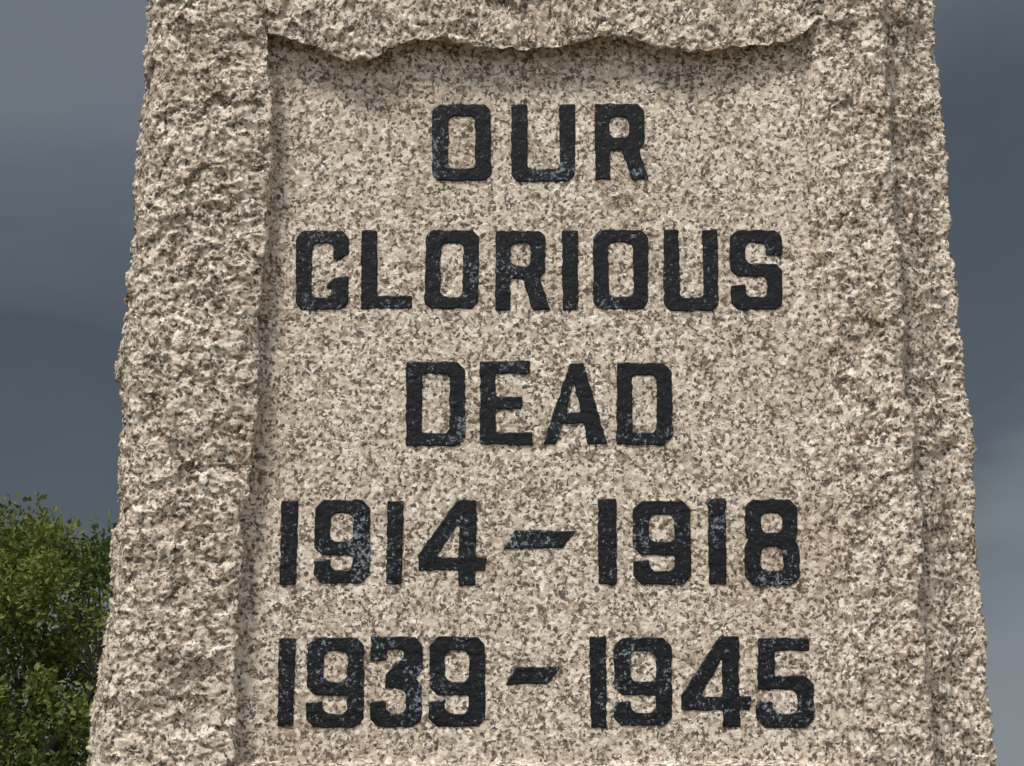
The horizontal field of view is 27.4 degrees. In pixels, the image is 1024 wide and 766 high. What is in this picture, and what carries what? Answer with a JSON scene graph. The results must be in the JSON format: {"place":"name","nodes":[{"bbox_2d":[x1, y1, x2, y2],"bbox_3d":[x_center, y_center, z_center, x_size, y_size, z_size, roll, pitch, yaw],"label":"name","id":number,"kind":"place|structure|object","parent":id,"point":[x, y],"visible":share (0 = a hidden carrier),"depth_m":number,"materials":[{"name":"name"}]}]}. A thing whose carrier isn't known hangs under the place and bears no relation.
{"place":"outdoors","nodes":[
{"label":"outdoors","id":0,"kind":"place"},
{"bbox_2d":[0,491,117,765],"bbox_3d":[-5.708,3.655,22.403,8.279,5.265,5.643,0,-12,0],"label":"tree","id":1,"kind":"object","parent":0,"point":[37,580],"visible":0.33,"depth_m":21.32,"materials":[{"name":"green plant"}]},
{"bbox_2d":[0,0,1023,765],"label":"sky","id":2,"kind":"structure","parent":0,"point":[72,85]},
{"bbox_2d":[86,0,996,765],"bbox_3d":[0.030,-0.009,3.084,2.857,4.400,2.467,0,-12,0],"label":"war memorial","id":3,"kind":"object","parent":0,"point":[542,382],"visible":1,"depth_m":2.65,"materials":[{"name":"stone"}]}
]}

